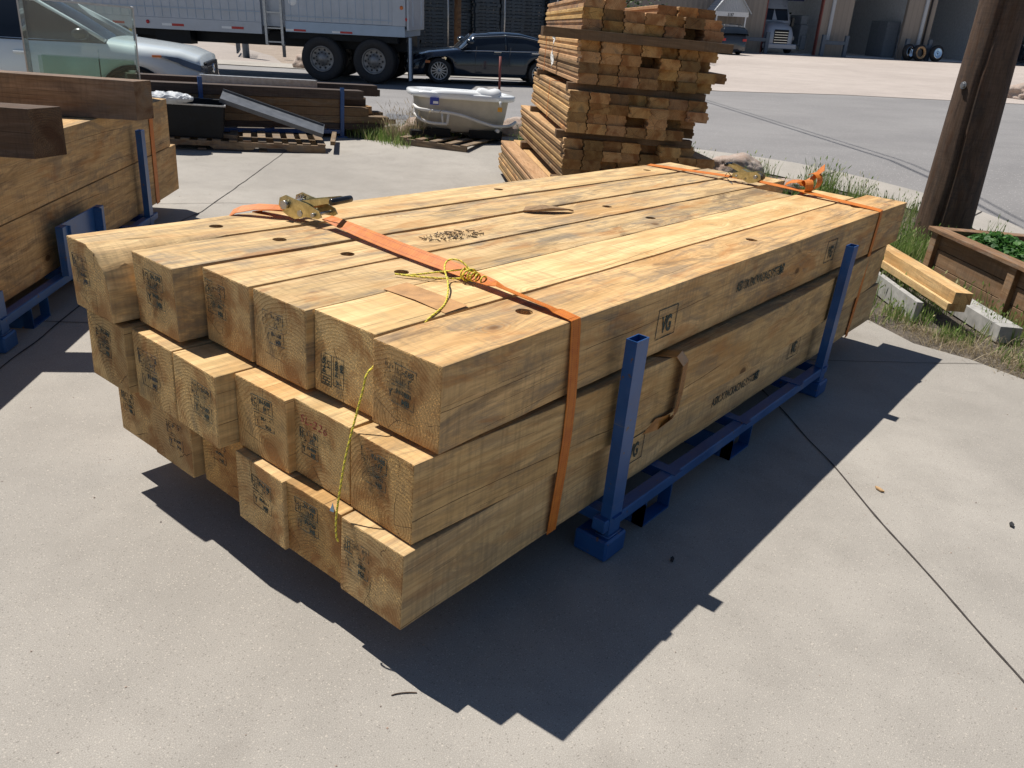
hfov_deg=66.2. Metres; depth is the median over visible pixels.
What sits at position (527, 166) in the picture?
decking board
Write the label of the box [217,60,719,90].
pavement
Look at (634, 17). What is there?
decking board
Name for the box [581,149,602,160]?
decking board
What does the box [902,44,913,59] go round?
spare tyre
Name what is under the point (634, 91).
spacer block
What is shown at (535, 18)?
plastic pallet
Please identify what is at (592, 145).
decking board
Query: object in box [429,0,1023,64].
garage building
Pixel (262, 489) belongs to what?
timber beam
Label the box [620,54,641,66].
decking board
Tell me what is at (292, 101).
lumber beam
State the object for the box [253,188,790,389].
timber beam
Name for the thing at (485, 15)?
plastic pallet
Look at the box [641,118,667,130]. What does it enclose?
decking board
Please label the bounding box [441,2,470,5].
plastic pallet
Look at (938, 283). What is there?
pale batten
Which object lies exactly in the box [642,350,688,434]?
packing band
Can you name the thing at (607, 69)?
decking board
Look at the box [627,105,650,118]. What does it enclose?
decking board
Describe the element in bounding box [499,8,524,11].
plastic pallet
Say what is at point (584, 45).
decking board
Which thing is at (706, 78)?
decking board
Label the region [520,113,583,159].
decking board
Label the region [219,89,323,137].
door panel
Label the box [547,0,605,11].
decking board
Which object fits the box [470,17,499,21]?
plastic pallet
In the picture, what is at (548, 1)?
plastic pallet
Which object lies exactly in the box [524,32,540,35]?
plastic pallet
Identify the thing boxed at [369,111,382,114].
lumber beam
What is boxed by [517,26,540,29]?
plastic pallet
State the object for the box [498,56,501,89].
steel post
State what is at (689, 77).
decking board
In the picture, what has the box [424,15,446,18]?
plastic pallet
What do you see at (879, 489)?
litter chip
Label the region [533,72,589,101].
decking board
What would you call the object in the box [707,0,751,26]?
porch
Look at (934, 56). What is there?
spare tyre
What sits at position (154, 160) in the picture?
tie strap
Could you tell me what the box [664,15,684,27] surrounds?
decking board
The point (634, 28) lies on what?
decking board
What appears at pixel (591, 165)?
decking board
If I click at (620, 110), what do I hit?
decking board
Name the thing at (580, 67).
decking board
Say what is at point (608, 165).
decking board
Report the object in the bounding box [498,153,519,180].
decking board
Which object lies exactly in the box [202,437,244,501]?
timber beam
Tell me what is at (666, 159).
decking board
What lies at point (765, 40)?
guard rail
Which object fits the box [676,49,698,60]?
decking board
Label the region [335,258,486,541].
rope
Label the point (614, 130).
decking board
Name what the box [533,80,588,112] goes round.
decking board
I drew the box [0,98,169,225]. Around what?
timber beam
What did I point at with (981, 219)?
kerb and gutter
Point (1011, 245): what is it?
plant clump
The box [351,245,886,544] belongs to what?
timber beam
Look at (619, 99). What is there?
decking board
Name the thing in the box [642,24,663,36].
decking board
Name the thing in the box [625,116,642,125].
decking board
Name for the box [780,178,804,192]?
boulder
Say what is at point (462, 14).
plastic pallet
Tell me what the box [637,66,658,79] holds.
decking board
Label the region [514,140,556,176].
decking board
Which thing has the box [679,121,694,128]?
decking board
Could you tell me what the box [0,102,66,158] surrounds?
dark beam
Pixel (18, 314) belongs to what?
steel rack
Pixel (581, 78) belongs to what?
decking board
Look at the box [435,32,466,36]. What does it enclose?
plastic pallet
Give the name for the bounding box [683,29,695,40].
decking board
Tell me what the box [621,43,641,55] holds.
decking board
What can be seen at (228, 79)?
metal channel
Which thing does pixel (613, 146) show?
decking board
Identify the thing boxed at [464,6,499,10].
plastic pallet
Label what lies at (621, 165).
decking board
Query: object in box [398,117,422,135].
boulder
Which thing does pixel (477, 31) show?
plastic pallet
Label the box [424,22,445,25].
plastic pallet
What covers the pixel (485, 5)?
plastic pallet
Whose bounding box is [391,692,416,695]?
twig
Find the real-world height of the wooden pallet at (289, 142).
0.130 m
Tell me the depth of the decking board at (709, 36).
6.64 m
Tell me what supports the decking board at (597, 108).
on the decking board at (596, 119)
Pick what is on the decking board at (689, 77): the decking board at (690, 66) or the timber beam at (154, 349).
the decking board at (690, 66)
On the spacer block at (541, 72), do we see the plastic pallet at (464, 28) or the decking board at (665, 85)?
the decking board at (665, 85)
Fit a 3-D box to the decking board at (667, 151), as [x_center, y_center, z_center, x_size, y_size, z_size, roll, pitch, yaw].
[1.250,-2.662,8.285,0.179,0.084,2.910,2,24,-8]
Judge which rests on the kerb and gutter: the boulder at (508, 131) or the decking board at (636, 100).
the boulder at (508, 131)
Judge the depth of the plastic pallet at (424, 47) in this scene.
31.01 m
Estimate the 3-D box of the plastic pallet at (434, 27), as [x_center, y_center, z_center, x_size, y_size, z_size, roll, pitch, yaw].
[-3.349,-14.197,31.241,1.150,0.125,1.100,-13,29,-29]
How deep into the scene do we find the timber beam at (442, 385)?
2.50 m
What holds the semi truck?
on the truck lot
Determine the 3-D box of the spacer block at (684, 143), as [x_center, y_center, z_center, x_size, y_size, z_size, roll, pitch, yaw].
[1.004,-2.207,7.064,1.240,0.072,0.102,3,24,-6]
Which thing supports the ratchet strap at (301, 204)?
attached to the timber beam at (102, 267)
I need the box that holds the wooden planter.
[923,226,1023,331]
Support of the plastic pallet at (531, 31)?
on the plastic pallet at (530, 34)
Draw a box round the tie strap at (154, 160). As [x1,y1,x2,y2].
[149,118,159,203]
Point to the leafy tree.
(630, 1)
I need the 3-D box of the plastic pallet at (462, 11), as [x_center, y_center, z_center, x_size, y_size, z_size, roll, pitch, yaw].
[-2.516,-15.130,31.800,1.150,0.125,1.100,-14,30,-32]
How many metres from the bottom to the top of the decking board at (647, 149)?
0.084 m
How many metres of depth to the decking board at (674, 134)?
6.92 m
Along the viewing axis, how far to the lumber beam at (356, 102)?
11.74 m
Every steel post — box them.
[282,46,285,56]
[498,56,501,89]
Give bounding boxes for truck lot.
[705,51,1023,103]
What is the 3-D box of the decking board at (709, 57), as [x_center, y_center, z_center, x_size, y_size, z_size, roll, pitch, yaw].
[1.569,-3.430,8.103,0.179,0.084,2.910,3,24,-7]
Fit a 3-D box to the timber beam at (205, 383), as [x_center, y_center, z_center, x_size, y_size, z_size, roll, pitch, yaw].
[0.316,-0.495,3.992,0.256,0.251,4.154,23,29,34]
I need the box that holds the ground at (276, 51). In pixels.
[218,39,1012,229]
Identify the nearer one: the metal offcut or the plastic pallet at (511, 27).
the metal offcut
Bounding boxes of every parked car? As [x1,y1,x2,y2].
[0,0,218,78]
[403,32,541,84]
[712,23,748,54]
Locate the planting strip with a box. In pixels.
[229,127,1023,378]
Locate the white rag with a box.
[550,37,555,67]
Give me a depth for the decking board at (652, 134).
6.85 m
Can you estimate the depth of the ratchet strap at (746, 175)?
4.87 m
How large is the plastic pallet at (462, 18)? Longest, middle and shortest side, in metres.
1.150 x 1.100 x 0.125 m
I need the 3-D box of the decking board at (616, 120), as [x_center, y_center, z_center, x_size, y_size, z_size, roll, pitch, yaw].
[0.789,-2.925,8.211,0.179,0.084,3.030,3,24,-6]
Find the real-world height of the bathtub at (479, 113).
0.708 m
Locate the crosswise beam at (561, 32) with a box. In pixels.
[541,26,733,53]
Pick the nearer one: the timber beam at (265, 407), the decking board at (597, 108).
the timber beam at (265, 407)
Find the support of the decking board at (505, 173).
on the spacer block
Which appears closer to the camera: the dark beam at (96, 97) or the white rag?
the dark beam at (96, 97)
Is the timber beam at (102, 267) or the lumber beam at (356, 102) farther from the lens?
the lumber beam at (356, 102)
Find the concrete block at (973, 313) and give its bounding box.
[911,287,1022,343]
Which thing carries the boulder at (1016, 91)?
on the truck lot
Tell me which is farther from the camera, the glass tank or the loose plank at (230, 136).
the loose plank at (230, 136)
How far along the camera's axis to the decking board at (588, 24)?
6.70 m
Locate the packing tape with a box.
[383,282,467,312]
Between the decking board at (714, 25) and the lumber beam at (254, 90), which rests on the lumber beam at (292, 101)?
the lumber beam at (254, 90)
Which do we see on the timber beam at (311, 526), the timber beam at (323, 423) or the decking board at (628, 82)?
the timber beam at (323, 423)
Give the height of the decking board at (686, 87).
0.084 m
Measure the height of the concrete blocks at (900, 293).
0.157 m
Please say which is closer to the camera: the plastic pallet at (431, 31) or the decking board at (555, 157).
the decking board at (555, 157)
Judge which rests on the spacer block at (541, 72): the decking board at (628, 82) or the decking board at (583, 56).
the decking board at (628, 82)
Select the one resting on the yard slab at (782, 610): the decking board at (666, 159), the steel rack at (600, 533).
the steel rack at (600, 533)
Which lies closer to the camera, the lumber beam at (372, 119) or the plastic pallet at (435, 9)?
the lumber beam at (372, 119)
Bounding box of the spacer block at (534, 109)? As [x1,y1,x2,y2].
[530,106,543,112]
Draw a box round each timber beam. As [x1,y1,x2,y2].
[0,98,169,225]
[0,144,178,301]
[66,162,700,323]
[87,309,147,393]
[118,388,156,449]
[131,169,732,341]
[132,325,213,418]
[152,403,205,477]
[173,342,259,448]
[202,177,784,361]
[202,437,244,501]
[235,366,317,472]
[236,447,300,549]
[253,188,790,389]
[286,474,356,582]
[294,390,373,503]
[315,190,853,416]
[341,283,878,629]
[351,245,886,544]
[372,195,906,453]
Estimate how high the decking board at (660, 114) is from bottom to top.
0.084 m
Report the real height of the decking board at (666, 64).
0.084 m
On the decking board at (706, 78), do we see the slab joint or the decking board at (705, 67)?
the decking board at (705, 67)
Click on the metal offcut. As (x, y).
(394, 116)
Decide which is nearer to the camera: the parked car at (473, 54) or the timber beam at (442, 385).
the timber beam at (442, 385)
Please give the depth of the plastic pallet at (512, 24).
32.60 m
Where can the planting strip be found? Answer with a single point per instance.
(942, 318)
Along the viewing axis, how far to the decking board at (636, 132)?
6.85 m
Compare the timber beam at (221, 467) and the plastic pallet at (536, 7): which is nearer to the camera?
the timber beam at (221, 467)
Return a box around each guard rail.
[741,32,770,53]
[818,35,849,56]
[901,39,932,60]
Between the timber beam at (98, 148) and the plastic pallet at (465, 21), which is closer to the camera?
the timber beam at (98, 148)
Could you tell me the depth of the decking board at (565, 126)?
7.16 m
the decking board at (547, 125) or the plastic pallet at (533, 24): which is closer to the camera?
the decking board at (547, 125)
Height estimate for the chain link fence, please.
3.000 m
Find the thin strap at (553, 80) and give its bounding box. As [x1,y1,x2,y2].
[543,39,565,116]
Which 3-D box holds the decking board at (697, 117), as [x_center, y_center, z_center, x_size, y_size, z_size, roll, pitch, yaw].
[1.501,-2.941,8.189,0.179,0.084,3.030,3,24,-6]
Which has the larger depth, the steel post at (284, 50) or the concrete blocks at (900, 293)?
the steel post at (284, 50)
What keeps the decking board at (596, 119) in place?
on the decking board at (599, 129)
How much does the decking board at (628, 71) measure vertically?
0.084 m
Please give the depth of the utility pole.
7.97 m
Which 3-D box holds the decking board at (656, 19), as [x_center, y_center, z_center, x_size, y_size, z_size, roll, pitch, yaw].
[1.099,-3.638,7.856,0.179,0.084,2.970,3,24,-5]
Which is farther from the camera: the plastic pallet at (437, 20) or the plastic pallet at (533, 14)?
the plastic pallet at (533, 14)
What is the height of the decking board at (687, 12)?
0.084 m
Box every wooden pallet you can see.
[169,130,325,152]
[399,132,503,151]
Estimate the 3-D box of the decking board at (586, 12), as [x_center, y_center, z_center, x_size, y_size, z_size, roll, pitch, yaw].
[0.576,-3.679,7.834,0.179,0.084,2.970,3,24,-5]
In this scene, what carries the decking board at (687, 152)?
on the decking board at (687, 161)
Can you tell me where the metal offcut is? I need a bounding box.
[386,113,410,119]
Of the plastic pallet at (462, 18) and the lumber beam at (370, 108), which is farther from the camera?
the plastic pallet at (462, 18)
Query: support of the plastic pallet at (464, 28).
on the plastic pallet at (462, 32)
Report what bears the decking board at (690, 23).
on the decking board at (690, 35)
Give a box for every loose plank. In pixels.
[223,133,239,138]
[330,132,336,145]
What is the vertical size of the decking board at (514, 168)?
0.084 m
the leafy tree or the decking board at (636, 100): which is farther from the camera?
the leafy tree
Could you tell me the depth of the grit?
2.54 m
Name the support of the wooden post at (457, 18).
on the ground at (276, 51)
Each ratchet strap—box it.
[229,192,580,534]
[646,162,882,337]
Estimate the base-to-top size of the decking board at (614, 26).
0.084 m
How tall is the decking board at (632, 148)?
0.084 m
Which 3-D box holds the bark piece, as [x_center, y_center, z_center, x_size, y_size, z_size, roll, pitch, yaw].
[0.175,-0.828,3.714,0.267,0.027,0.070,-3,26,-19]
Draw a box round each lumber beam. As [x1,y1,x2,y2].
[125,72,376,96]
[150,80,363,99]
[183,93,339,106]
[224,120,384,129]
[225,105,368,116]
[225,113,388,123]
[344,99,365,105]
[344,105,371,113]
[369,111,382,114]
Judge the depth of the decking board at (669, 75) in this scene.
6.76 m
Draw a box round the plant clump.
[966,231,1023,261]
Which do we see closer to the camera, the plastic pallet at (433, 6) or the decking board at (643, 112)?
the decking board at (643, 112)
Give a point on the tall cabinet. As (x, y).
(882, 39)
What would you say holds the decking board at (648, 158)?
on the decking board
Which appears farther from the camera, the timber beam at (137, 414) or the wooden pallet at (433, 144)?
the wooden pallet at (433, 144)
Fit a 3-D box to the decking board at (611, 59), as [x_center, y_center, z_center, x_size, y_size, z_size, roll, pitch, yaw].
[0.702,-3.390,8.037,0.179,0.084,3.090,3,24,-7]
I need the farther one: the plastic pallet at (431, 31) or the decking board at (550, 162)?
the plastic pallet at (431, 31)
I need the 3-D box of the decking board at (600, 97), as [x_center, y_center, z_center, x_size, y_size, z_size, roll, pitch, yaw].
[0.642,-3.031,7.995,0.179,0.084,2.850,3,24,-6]
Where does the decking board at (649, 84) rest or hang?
on the spacer block at (541, 72)
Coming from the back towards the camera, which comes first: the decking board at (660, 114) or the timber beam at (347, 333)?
the decking board at (660, 114)
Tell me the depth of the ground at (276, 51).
30.30 m
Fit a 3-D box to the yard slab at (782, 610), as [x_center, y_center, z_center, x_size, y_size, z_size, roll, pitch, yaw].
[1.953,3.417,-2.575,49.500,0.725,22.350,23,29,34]
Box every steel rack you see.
[0,129,157,353]
[197,76,347,137]
[574,244,858,561]
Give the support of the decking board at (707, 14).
on the decking board at (714, 25)
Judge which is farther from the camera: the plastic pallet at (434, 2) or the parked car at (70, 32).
the plastic pallet at (434, 2)
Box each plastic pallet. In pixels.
[420,29,445,33]
[420,33,446,36]
[420,42,445,46]
[420,46,441,49]
[424,0,446,4]
[424,4,446,8]
[424,8,445,11]
[424,11,446,15]
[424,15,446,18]
[424,18,445,22]
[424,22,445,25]
[424,26,446,29]
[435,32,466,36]
[436,5,470,9]
[436,26,470,30]
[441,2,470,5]
[441,12,470,16]
[441,16,469,19]
[446,9,468,12]
[446,19,469,23]
[446,23,470,26]
[446,30,468,33]
[449,0,469,2]
[464,0,499,3]
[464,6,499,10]
[464,20,498,24]
[465,13,499,17]
[465,24,499,27]
[469,10,498,14]
[469,31,487,32]
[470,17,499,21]
[470,27,499,31]
[471,3,500,7]
[493,11,524,15]
[494,4,524,8]
[494,18,523,22]
[494,28,523,32]
[495,14,524,18]
[497,21,523,25]
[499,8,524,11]
[499,25,523,28]
[500,1,524,5]
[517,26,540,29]
[518,19,543,22]
[518,29,540,32]
[519,2,544,6]
[519,9,544,12]
[519,13,544,16]
[519,16,543,19]
[521,22,543,25]
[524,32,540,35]
[525,6,544,9]
[539,0,556,3]
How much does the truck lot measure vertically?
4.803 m
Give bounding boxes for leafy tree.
[626,0,666,7]
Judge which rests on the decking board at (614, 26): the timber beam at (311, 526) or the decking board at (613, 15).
the decking board at (613, 15)
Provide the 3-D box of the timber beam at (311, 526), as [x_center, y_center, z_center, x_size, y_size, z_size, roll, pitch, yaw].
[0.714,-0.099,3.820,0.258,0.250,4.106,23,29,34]
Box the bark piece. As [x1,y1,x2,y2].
[523,204,573,211]
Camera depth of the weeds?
7.67 m
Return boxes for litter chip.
[875,486,884,491]
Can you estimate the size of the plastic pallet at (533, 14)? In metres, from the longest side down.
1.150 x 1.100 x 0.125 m
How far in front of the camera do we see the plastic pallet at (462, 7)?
31.49 m
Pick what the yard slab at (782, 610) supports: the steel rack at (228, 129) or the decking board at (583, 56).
the steel rack at (228, 129)
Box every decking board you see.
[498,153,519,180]
[498,161,512,181]
[501,140,547,179]
[501,148,526,180]
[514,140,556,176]
[519,127,579,175]
[520,105,582,148]
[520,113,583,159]
[521,122,581,169]
[531,95,586,132]
[532,87,586,122]
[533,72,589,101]
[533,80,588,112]
[536,59,597,84]
[538,35,600,51]
[538,51,599,73]
[539,43,600,62]
[545,7,603,19]
[546,18,602,30]
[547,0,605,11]
[556,76,610,103]
[580,160,600,170]
[580,170,593,172]
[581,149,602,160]
[582,139,603,150]
[585,112,606,124]
[585,123,606,134]
[588,102,609,114]
[596,74,618,86]
[598,63,618,75]
[599,41,622,53]
[599,52,621,64]
[600,161,615,169]
[601,20,623,32]
[601,151,621,162]
[602,9,624,21]
[602,140,621,151]
[603,0,626,10]
[605,115,626,125]
[605,125,625,136]
[608,93,629,105]
[608,104,628,115]
[615,162,634,168]
[617,65,638,77]
[617,76,638,88]
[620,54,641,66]
[620,142,640,153]
[620,152,639,163]
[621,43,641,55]
[622,11,645,23]
[622,22,644,34]
[624,5,676,15]
[624,125,646,138]
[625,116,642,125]
[627,94,646,105]
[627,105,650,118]
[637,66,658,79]
[637,78,658,89]
[638,152,659,164]
[640,45,662,57]
[640,56,653,66]
[640,145,655,152]
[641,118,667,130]
[641,126,666,140]
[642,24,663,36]
[644,13,665,25]
[645,96,668,108]
[645,106,669,119]
[650,67,677,80]
[652,58,680,70]
[653,46,677,58]
[654,153,677,163]
[655,145,680,157]
[657,80,674,90]
[662,26,685,38]
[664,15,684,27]
[665,129,683,141]
[666,120,680,129]
[667,98,688,110]
[667,109,685,120]
[673,81,697,93]
[675,59,700,72]
[676,7,698,17]
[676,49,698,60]
[676,71,697,82]
[677,156,696,166]
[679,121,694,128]
[679,128,693,138]
[680,146,694,156]
[682,17,705,29]
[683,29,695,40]
[684,111,708,123]
[686,100,707,112]
[693,30,723,42]
[693,152,714,168]
[694,50,718,62]
[695,72,716,84]
[696,61,710,72]
[696,83,711,93]
[697,9,715,19]
[704,19,722,31]
[708,72,726,84]
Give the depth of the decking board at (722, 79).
7.05 m
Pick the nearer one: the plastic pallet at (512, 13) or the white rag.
the white rag
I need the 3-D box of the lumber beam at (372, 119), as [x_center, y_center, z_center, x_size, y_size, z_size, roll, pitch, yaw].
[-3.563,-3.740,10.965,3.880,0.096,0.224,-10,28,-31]
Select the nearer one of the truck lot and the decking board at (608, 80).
the decking board at (608, 80)
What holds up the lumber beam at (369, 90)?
on the lumber beam
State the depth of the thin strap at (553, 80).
7.88 m
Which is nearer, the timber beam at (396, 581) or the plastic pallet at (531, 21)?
the timber beam at (396, 581)
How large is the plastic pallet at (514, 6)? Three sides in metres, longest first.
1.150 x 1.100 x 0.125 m
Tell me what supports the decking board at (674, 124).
on the decking board at (674, 134)
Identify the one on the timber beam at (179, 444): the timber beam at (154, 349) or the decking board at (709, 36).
the timber beam at (154, 349)
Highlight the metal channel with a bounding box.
[199,74,316,87]
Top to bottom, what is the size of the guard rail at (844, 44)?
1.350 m
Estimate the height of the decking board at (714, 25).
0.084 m
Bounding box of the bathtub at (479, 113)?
[406,86,516,139]
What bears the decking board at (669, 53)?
on the decking board at (666, 64)
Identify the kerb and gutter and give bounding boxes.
[338,124,1023,233]
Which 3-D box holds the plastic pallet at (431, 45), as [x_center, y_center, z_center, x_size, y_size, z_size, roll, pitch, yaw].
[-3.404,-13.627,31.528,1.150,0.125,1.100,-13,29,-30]
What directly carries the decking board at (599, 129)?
on the spacer block at (684, 143)
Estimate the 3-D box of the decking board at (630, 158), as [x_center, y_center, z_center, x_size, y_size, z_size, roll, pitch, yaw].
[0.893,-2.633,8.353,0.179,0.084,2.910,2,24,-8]
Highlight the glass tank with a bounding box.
[16,0,140,79]
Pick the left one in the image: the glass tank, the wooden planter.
the glass tank
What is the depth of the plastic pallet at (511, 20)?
32.51 m
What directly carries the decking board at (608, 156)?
on the decking board at (608, 165)
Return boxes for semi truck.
[761,0,795,53]
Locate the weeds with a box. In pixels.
[346,121,1023,373]
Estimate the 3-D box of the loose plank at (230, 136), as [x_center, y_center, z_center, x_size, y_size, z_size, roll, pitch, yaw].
[-3.671,-3.190,10.083,0.300,0.045,0.120,5,24,-2]
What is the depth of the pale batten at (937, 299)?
5.95 m
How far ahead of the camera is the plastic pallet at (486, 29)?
32.10 m
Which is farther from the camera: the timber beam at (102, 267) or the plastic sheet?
the plastic sheet
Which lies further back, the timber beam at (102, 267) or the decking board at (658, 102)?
the decking board at (658, 102)
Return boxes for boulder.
[292,54,303,68]
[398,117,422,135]
[501,117,521,136]
[713,152,763,172]
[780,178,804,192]
[1007,83,1023,99]
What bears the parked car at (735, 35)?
on the truck lot
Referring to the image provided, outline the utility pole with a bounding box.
[912,0,1023,242]
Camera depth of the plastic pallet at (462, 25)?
31.72 m
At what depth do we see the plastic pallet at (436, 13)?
30.69 m
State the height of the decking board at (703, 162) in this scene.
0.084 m
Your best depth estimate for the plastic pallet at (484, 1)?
31.68 m
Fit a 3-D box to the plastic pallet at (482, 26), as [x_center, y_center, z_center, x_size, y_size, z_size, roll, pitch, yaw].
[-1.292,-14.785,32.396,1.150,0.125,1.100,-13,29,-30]
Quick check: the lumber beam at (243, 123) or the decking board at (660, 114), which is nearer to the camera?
the decking board at (660, 114)
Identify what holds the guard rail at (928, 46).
on the truck lot
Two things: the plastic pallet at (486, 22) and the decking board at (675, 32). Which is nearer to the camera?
the decking board at (675, 32)
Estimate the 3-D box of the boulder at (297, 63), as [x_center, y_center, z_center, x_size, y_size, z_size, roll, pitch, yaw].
[-6.099,-9.662,23.453,0.639,0.457,0.921,15,26,19]
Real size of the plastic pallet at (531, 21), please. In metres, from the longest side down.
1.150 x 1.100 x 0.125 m
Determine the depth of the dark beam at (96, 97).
5.10 m
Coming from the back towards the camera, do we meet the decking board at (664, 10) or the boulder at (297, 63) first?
the boulder at (297, 63)
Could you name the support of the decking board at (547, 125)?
on the decking board at (570, 153)
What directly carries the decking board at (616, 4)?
on the decking board at (613, 15)
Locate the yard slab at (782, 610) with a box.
[0,136,1023,767]
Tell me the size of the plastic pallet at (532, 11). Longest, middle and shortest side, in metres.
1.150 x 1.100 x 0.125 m
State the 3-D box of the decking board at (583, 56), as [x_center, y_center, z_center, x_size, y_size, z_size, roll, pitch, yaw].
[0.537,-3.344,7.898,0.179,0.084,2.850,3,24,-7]
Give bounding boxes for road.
[141,65,1023,227]
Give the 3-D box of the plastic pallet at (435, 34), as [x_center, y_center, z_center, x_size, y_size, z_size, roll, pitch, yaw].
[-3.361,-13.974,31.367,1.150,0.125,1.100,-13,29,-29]
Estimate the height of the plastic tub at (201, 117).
0.402 m
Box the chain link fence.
[415,0,558,50]
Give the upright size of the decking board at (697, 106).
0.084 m
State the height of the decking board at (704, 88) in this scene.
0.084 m
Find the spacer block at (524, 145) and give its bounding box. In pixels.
[520,141,532,148]
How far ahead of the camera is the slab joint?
3.46 m
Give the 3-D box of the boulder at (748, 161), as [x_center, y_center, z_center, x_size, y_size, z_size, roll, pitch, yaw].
[3.079,-2.977,10.637,0.745,0.308,0.458,2,24,-7]
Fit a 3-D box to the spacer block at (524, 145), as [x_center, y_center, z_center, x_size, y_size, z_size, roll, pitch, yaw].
[0.714,-2.764,9.218,1.240,0.072,0.103,2,24,-8]
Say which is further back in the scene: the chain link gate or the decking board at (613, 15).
the chain link gate
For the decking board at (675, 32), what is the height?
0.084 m
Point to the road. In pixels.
(892, 141)
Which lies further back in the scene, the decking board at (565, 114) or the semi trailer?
the semi trailer
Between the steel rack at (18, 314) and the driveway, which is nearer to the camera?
the steel rack at (18, 314)
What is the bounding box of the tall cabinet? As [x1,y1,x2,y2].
[865,21,899,57]
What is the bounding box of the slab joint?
[0,150,1023,681]
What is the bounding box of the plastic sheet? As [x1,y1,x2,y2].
[152,90,193,103]
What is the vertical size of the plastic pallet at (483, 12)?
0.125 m
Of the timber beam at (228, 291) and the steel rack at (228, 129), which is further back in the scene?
the steel rack at (228, 129)
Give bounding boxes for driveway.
[188,41,280,62]
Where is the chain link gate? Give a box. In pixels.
[236,43,249,57]
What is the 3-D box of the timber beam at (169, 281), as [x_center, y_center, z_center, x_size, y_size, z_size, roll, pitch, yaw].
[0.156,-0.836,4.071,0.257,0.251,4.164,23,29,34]
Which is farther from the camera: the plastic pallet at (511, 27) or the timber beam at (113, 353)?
the plastic pallet at (511, 27)
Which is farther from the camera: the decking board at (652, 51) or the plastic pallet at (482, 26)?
the plastic pallet at (482, 26)
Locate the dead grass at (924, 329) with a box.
[373,99,1023,378]
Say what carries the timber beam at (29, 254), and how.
on the steel rack at (18, 314)
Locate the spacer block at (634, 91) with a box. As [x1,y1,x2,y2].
[566,81,705,101]
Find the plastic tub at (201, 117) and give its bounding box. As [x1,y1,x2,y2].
[167,97,225,138]
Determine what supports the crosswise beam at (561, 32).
on the decking board at (611, 48)
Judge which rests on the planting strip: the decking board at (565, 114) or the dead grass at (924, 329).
the dead grass at (924, 329)
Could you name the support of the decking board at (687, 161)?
on the decking board
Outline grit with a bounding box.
[1,151,1016,766]
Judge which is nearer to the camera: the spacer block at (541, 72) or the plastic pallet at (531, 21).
the spacer block at (541, 72)
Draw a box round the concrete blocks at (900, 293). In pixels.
[876,271,923,321]
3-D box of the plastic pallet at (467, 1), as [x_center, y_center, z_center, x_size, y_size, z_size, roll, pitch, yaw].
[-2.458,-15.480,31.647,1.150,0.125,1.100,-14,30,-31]
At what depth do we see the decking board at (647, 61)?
6.93 m
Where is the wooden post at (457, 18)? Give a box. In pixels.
[454,0,460,44]
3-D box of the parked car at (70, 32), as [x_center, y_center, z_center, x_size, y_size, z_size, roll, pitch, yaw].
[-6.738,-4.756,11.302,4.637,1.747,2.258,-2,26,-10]
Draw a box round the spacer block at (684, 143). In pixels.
[555,128,691,148]
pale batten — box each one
[881,260,966,311]
[883,244,973,304]
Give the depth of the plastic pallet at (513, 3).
32.21 m
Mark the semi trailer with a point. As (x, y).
(371, 41)
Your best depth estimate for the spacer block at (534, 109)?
8.94 m
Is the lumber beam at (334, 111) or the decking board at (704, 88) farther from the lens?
the lumber beam at (334, 111)
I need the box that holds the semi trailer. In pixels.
[72,0,423,83]
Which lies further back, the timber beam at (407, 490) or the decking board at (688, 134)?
the decking board at (688, 134)
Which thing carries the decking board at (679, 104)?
on the decking board at (680, 115)
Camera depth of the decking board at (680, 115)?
6.88 m
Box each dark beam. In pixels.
[0,70,153,120]
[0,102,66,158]
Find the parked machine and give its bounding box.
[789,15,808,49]
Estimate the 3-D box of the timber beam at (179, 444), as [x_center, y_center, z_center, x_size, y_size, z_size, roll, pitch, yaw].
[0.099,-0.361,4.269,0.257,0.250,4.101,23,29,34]
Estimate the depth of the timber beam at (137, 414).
2.93 m
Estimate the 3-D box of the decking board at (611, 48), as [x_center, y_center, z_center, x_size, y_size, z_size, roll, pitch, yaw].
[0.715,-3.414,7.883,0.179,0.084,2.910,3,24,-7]
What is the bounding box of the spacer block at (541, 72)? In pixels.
[536,68,558,75]
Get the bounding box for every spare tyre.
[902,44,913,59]
[912,44,926,60]
[929,45,943,61]
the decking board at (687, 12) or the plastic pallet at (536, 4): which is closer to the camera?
the decking board at (687, 12)
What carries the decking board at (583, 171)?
on the spacer block at (524, 145)
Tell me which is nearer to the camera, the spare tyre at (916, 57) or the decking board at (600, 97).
the decking board at (600, 97)
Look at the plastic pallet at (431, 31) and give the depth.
30.87 m
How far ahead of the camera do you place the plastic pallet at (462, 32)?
31.86 m
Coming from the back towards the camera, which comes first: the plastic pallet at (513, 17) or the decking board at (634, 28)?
the plastic pallet at (513, 17)

